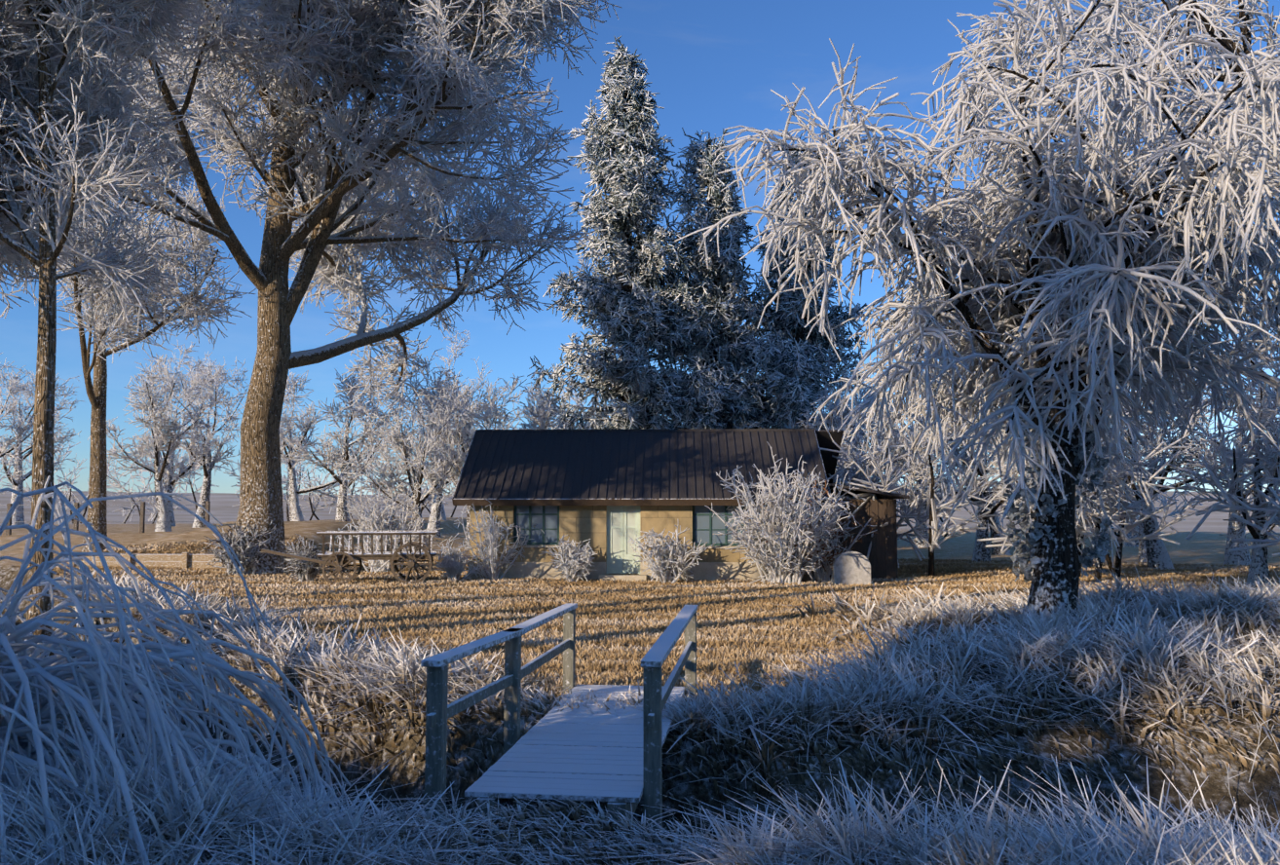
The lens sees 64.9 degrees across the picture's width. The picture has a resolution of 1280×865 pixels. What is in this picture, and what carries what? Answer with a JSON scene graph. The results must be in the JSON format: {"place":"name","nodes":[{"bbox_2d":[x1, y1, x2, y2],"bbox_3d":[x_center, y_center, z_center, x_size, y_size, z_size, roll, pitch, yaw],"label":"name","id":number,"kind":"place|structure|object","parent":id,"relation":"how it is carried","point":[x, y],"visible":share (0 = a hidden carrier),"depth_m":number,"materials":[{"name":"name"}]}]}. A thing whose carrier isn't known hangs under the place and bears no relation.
{"place":"outdoors","nodes":[
{"label":"outdoors","id":0,"kind":"place"},
{"bbox_2d":[0,489,1279,864],"bbox_3d":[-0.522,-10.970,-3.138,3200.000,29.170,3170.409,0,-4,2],"label":"ground","id":1,"kind":"structure","parent":0,"point":[1206,543],"depth_m":9.48,"materials":[{"name":"brown soil"}]},
{"bbox_2d":[0,352,64,463],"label":"frosty tree","id":2,"kind":"object","parent":1,"relation":"on","point":[20,429],"visible":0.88,"depth_m":53.78,"materials":[{"name":"white plant"}]},
{"bbox_2d":[0,362,82,525],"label":"frosty tree","id":3,"kind":"object","parent":1,"relation":"on","point":[17,478],"visible":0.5,"depth_m":65.23,"materials":[{"name":"white plant"}]},
{"bbox_2d":[0,501,210,535],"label":"fence posts","id":4,"kind":"object","parent":1,"relation":"on","point":[142,505],"visible":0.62,"depth_m":42.48,"materials":[{"name":"brown wood"}]},
{"bbox_2d":[0,0,218,656],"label":"tree","id":5,"kind":"object","parent":1,"relation":"on","point":[43,140],"visible":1,"depth_m":19.49,"materials":[{"name":"beige plant"}]},
{"bbox_2d":[3,17,256,552],"bbox_3d":[-20.634,-6.266,39.187,11.682,22.278,10.902,0,-4,2],"label":"tree","id":6,"kind":"object","parent":1,"relation":"on","point":[96,389],"visible":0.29,"depth_m":37.25,"materials":[{"name":"beige plant"}]},
{"bbox_2d":[72,552,225,568],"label":"sleeper wall","id":7,"kind":"structure","parent":1,"relation":"on","point":[184,560],"depth_m":31.68,"materials":[{"name":"beige wood"}]},
{"bbox_2d":[87,353,234,531],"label":"frosty tree","id":8,"kind":"object","parent":1,"relation":"on","point":[159,438],"visible":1,"depth_m":43.90,"materials":[{"name":"white plant"}]},
{"bbox_2d":[0,475,351,864],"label":"weeping shrub","id":9,"kind":"object","parent":1,"relation":"on","point":[43,692],"visible":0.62,"depth_m":5.37,"materials":[{"name":"white plant"}]},
{"bbox_2d":[139,351,245,526],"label":"frosty tree","id":10,"kind":"object","parent":1,"relation":"on","point":[169,480],"visible":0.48,"depth_m":60.63,"materials":[{"name":"white plant"}]},
{"bbox_2d":[144,341,248,527],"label":"frosty tree","id":11,"kind":"object","parent":1,"relation":"on","point":[207,463],"visible":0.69,"depth_m":56.22,"materials":[{"name":"white plant"}]},
{"bbox_2d":[199,519,285,574],"bbox_3d":[-11.721,3.550,29.728,2.288,1.972,2.514,0,-4,2],"label":"bush","id":12,"kind":"object","parent":1,"relation":"on","point":[244,556],"visible":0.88,"depth_m":29.36,"materials":[{"name":"white plant"}]},
{"bbox_2d":[0,410,497,524],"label":"trees","id":13,"kind":"object","parent":1,"relation":"on","point":[284,479],"visible":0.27,"depth_m":76.74,"materials":[{"name":"white plant"}]},
{"bbox_2d":[274,533,337,582],"bbox_3d":[-8.735,3.430,26.729,1.670,1.534,1.888,3,-5,-31],"label":"bush","id":14,"kind":"object","parent":1,"relation":"on","point":[304,570],"visible":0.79,"depth_m":26.36,"materials":[{"name":"white plant"}]},
{"bbox_2d":[240,369,379,521],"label":"frosty tree","id":15,"kind":"object","parent":1,"relation":"on","point":[295,513],"visible":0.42,"depth_m":52.44,"materials":[{"name":"white plant"}]},
{"bbox_2d":[14,0,622,574],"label":"tree","id":16,"kind":"object","parent":1,"relation":"on","point":[295,51],"visible":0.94,"depth_m":30.33,"materials":[{"name":"beige plant"}]},
{"bbox_2d":[283,360,413,521],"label":"frosty tree","id":17,"kind":"object","parent":1,"relation":"on","point":[342,514],"visible":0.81,"depth_m":46.83,"materials":[{"name":"white plant"}]},
{"bbox_2d":[261,529,437,584],"bbox_3d":[-7.483,3.216,25.939,4.365,1.332,1.833,1,-4,-10],"label":"hay cart","id":18,"kind":"object","parent":1,"relation":"on","point":[342,557],"visible":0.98,"depth_m":25.50,"materials":[{"name":"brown wood"}]},
{"bbox_2d":[318,479,447,573],"bbox_3d":[-7.912,2.951,31.646,3.887,3.023,3.216,0,-4,2],"label":"bush","id":19,"kind":"object","parent":1,"relation":"on","point":[374,523],"visible":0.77,"depth_m":31.23,"materials":[{"name":"white plant"}]},
{"bbox_2d":[331,373,488,551],"bbox_3d":[-9.015,1.318,39.873,5.979,7.494,3.941,-1,-4,12],"label":"frosty tree","id":20,"kind":"object","parent":1,"relation":"on","point":[395,436],"visible":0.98,"depth_m":39.77,"materials":[{"name":"white plant"}]},
{"bbox_2d":[376,369,496,537],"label":"frosty tree","id":21,"kind":"object","parent":1,"relation":"on","point":[434,515],"visible":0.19,"depth_m":50.02,"materials":[{"name":"white plant"}]},
{"bbox_2d":[392,322,509,520],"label":"frosty tree","id":22,"kind":"object","parent":1,"relation":"on","point":[442,513],"visible":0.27,"depth_m":62.87,"materials":[{"name":"white plant"}]},
{"bbox_2d":[432,532,487,581],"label":"bush","id":23,"kind":"object","parent":1,"relation":"on","point":[453,566],"visible":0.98,"depth_m":26.85,"materials":[{"name":"white plant"}]},
{"bbox_2d":[407,347,527,549],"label":"frosty tree","id":24,"kind":"object","parent":1,"relation":"on","point":[460,439],"visible":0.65,"depth_m":44.42,"materials":[{"name":"white plant"}]},
{"bbox_2d":[453,498,544,580],"bbox_3d":[-3.755,2.877,27.499,1.641,2.420,2.961,-3,-5,36],"label":"bush","id":25,"kind":"object","parent":1,"relation":"on","point":[493,563],"visible":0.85,"depth_m":27.09,"materials":[{"name":"white plant"}]},
{"bbox_2d":[457,383,568,445],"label":"frosty tree","id":26,"kind":"object","parent":1,"relation":"on","point":[537,413],"visible":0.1,"depth_m":40.50,"materials":[{"name":"white plant"}]},
{"bbox_2d":[491,376,609,429],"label":"frosty tree","id":27,"kind":"object","parent":1,"relation":"on","point":[531,407],"visible":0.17,"depth_m":48.44,"materials":[{"name":"white plant"}]},
{"bbox_2d":[420,602,697,832],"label":"foot bridge","id":28,"kind":"structure","parent":1,"relation":"on","point":[555,754],"depth_m":7.18,"materials":[{"name":"grey wood"}]},
{"bbox_2d":[539,534,598,581],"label":"bush","id":29,"kind":"object","parent":1,"relation":"on","point":[573,563],"visible":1,"depth_m":26.70,"materials":[{"name":"white plant"}]},
{"bbox_2d":[552,374,611,427],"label":"frosty tree","id":30,"kind":"object","parent":1,"relation":"on","point":[577,399],"depth_m":64.66,"materials":[{"name":"white plant"}]},
{"bbox_2d":[527,36,739,429],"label":"conifer","id":31,"kind":"object","parent":1,"relation":"on","point":[622,294],"visible":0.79,"depth_m":48.26,"materials":[{"name":"white plant"}]},
{"bbox_2d":[469,505,803,574],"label":"cottage walls","id":32,"kind":"structure","parent":1,"relation":"on","point":[579,523],"depth_m":27.73,"materials":[{"name":"beige paint"}]},
{"bbox_2d":[511,505,746,574],"bbox_3d":[-0.316,2.865,27.756,6.500,2.080,0.240,0,-4,2],"label":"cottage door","id":33,"kind":"structure","parent":32,"relation":"in","point":[622,524],"depth_m":27.82,"materials":[{"name":"wood"}]},
{"bbox_2d":[451,428,843,505],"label":"roof","id":34,"kind":"structure","parent":32,"relation":"on","point":[591,467],"depth_m":28.87,"materials":[{"name":"black metal"}]},
{"bbox_2d":[467,562,808,581],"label":"house plinth","id":35,"kind":"structure","parent":1,"relation":"on","point":[722,571],"depth_m":27.54,"materials":[{"name":"beige concrete"}]},
{"bbox_2d":[0,690,1279,864],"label":"rough grass","id":36,"kind":"structure","parent":1,"relation":"on","point":[240,833],"depth_m":4.57,"materials":[{"name":"white plant"}]},
{"bbox_2d":[0,572,1279,864],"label":"frosted weeds","id":37,"kind":"object","parent":1,"relation":"on","point":[849,674],"visible":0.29,"depth_m":9.09,"materials":[{"name":"white plant"}]},
{"bbox_2d":[10,565,1279,864],"bbox_3d":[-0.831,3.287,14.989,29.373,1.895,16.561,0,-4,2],"label":"rough grass","id":38,"kind":"structure","parent":1,"relation":"on","point":[1141,638],"depth_m":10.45,"materials":[{"name":"white plant"}]},
{"bbox_2d":[628,520,715,583],"bbox_3d":[0.775,3.176,26.694,2.295,1.778,1.608,1,-4,-8],"label":"bush","id":39,"kind":"object","parent":1,"relation":"on","point":[672,567],"visible":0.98,"depth_m":26.50,"materials":[{"name":"white plant"}]},
{"bbox_2d":[644,126,778,428],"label":"conifer","id":40,"kind":"object","parent":1,"relation":"on","point":[715,285],"visible":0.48,"depth_m":49.67,"materials":[{"name":"white plant"}]},
{"bbox_2d":[705,441,859,584],"bbox_3d":[3.759,2.131,26.299,3.842,3.784,4.604,-2,-5,25],"label":"bush","id":41,"kind":"object","parent":1,"relation":"on","point":[777,559],"visible":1,"depth_m":25.87,"materials":[{"name":"white plant"}]},
{"bbox_2d":[695,132,883,499],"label":"conifer","id":42,"kind":"object","parent":1,"relation":"on","point":[792,371],"visible":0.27,"depth_m":49.09,"materials":[{"name":"white plant"}]},
{"bbox_2d":[746,477,878,583],"bbox_3d":[4.538,2.638,26.951,3.546,2.875,2.988,0,-4,2],"label":"dry bush","id":43,"kind":"object","parent":1,"relation":"on","point":[819,575],"visible":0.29,"depth_m":26.52,"materials":[{"name":"white plant"}]},
{"bbox_2d":[832,551,870,585],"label":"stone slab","id":44,"kind":"structure","parent":1,"relation":"on","point":[850,567],"depth_m":25.76,"materials":[{"name":"white stone"}]},
{"bbox_2d":[813,481,909,580],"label":"shed","id":45,"kind":"structure","parent":1,"relation":"on","point":[883,557],"depth_m":27.83,"materials":[{"name":"brown wood"}]},
{"bbox_2d":[796,366,930,518],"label":"frosty tree","id":46,"kind":"object","parent":1,"relation":"on","point":[837,419],"visible":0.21,"depth_m":39.73,"materials":[{"name":"white plant"}]},
{"bbox_2d":[813,381,932,507],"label":"frosty tree","id":47,"kind":"object","parent":1,"relation":"on","point":[833,406],"visible":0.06,"depth_m":46.76,"materials":[{"name":"white plant"}]},
{"bbox_2d":[820,396,978,567],"bbox_3d":[8.435,1.634,32.319,5.831,5.914,3.900,-2,-5,23],"label":"frosty tree","id":48,"kind":"object","parent":1,"relation":"on","point":[915,469],"visible":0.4,"depth_m":32.18,"materials":[{"name":"white plant"}]},
{"bbox_2d":[862,377,992,547],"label":"frosty tree","id":49,"kind":"object","parent":1,"relation":"on","point":[917,542],"visible":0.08,"depth_m":50.91,"materials":[{"name":"white plant"}]},
{"bbox_2d":[894,384,1018,562],"bbox_3d":[11.648,1.161,36.887,5.508,7.545,7.090,0,-4,2],"label":"frosty tree","id":50,"kind":"object","parent":1,"relation":"on","point":[981,551],"visible":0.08,"depth_m":36.01,"materials":[{"name":"white plant"}]},
{"bbox_2d":[918,368,1032,555],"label":"frosty tree","id":51,"kind":"object","parent":1,"relation":"on","point":[996,550],"depth_m":42.90,"materials":[{"name":"white plant"}]},
{"bbox_2d":[674,0,1279,621],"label":"weeping tree","id":52,"kind":"object","parent":1,"relation":"on","point":[1072,286],"visible":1,"depth_m":13.53,"materials":[{"name":"white plant"}]},
{"bbox_2d":[1002,381,1112,602],"bbox_3d":[6.012,0.849,14.508,1.446,3.177,1.390,0,-4,2],"label":"ivy","id":53,"kind":"object","parent":52,"relation":"attached to","point":[1100,543],"visible":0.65,"depth_m":14.41,"materials":[{"name":"white plant"}]},
{"bbox_2d":[916,376,1120,573],"bbox_3d":[11.049,0.870,30.067,5.286,7.080,4.184,0,-4,2],"label":"frosty tree","id":54,"kind":"object","parent":1,"relation":"on","point":[991,440],"visible":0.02,"depth_m":29.50,"materials":[{"name":"white plant"}]},
{"bbox_2d":[819,338,1279,579],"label":"trees","id":55,"kind":"object","parent":1,"relation":"on","point":[931,514],"visible":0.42,"depth_m":27.97,"materials":[{"name":"white plant"}]},
{"bbox_2d":[962,407,1145,575],"bbox_3d":[11.185,1.681,26.496,4.662,5.054,4.647,0,-4,2],"label":"frosty tree","id":56,"kind":"object","parent":1,"relation":"on","point":[1077,506],"visible":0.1,"depth_m":26.24,"materials":[{"name":"white plant"}]},
{"bbox_2d":[864,432,1279,538],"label":"trees","id":57,"kind":"object","parent":1,"relation":"on","point":[1173,512],"visible":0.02,"depth_m":63.34,"materials":[{"name":"white plant"}]},
{"bbox_2d":[1098,375,1210,569],"bbox_3d":[16.251,0.012,32.526,5.194,9.287,5.596,0,-4,2],"label":"frosty tree","id":58,"kind":"object","parent":1,"relation":"on","point":[1157,556],"visible":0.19,"depth_m":32.19,"materials":[{"name":"white plant"}]},
{"bbox_2d":[1033,0,1279,197],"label":"tall tree","id":59,"kind":"object","parent":1,"relation":"on","point":[1244,18],"visible":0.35,"depth_m":19.25,"materials":[{"name":"white plant"}]},
{"bbox_2d":[1119,414,1198,546],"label":"frosty tree","id":60,"kind":"object","parent":1,"relation":"on","point":[1135,535],"depth_m":53.51,"materials":[{"name":"white plant"}]},
{"bbox_2d":[1105,368,1253,562],"bbox_3d":[19.431,0.372,37.579,6.112,9.376,6.457,0,-4,2],"label":"frosty tree","id":61,"kind":"object","parent":1,"relation":"on","point":[1164,471],"visible":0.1,"depth_m":36.63,"materials":[{"name":"white plant"}]},
{"bbox_2d":[1139,313,1279,565],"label":"frosty tree","id":62,"kind":"object","parent":1,"relation":"on","point":[1241,557],"visible":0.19,"depth_m":34.85,"materials":[{"name":"white plant"}]},
{"bbox_2d":[1167,331,1279,587],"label":"frosty tree","id":63,"kind":"object","parent":1,"relation":"on","point":[1259,565],"visible":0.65,"depth_m":24.87,"materials":[{"name":"white plant"}]},
{"bbox_2d":[1186,456,1279,557],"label":"tree","id":64,"kind":"object","parent":1,"relation":"on","point":[1275,541],"visible":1,"depth_m":19.14,"materials":[{"name":"white plant"}]},
{"bbox_2d":[1242,431,1272,489],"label":"frosty tree","id":65,"kind":"object","parent":1,"relation":"on","point":[1253,467],"visible":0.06,"depth_m":42.71,"materials":[{"name":"white plant"}]},
{"bbox_2d":[0,0,1279,494],"label":"sky","id":66,"kind":"structure","parent":0,"point":[713,65],"materials":[{"name":"blue"}]},
{"bbox_2d":[12,535,1279,708],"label":"lawn grass","id":67,"kind":"structure","parent":0,"point":[786,610],"depth_m":19.85,"materials":[{"name":"beige plant"}]}
]}

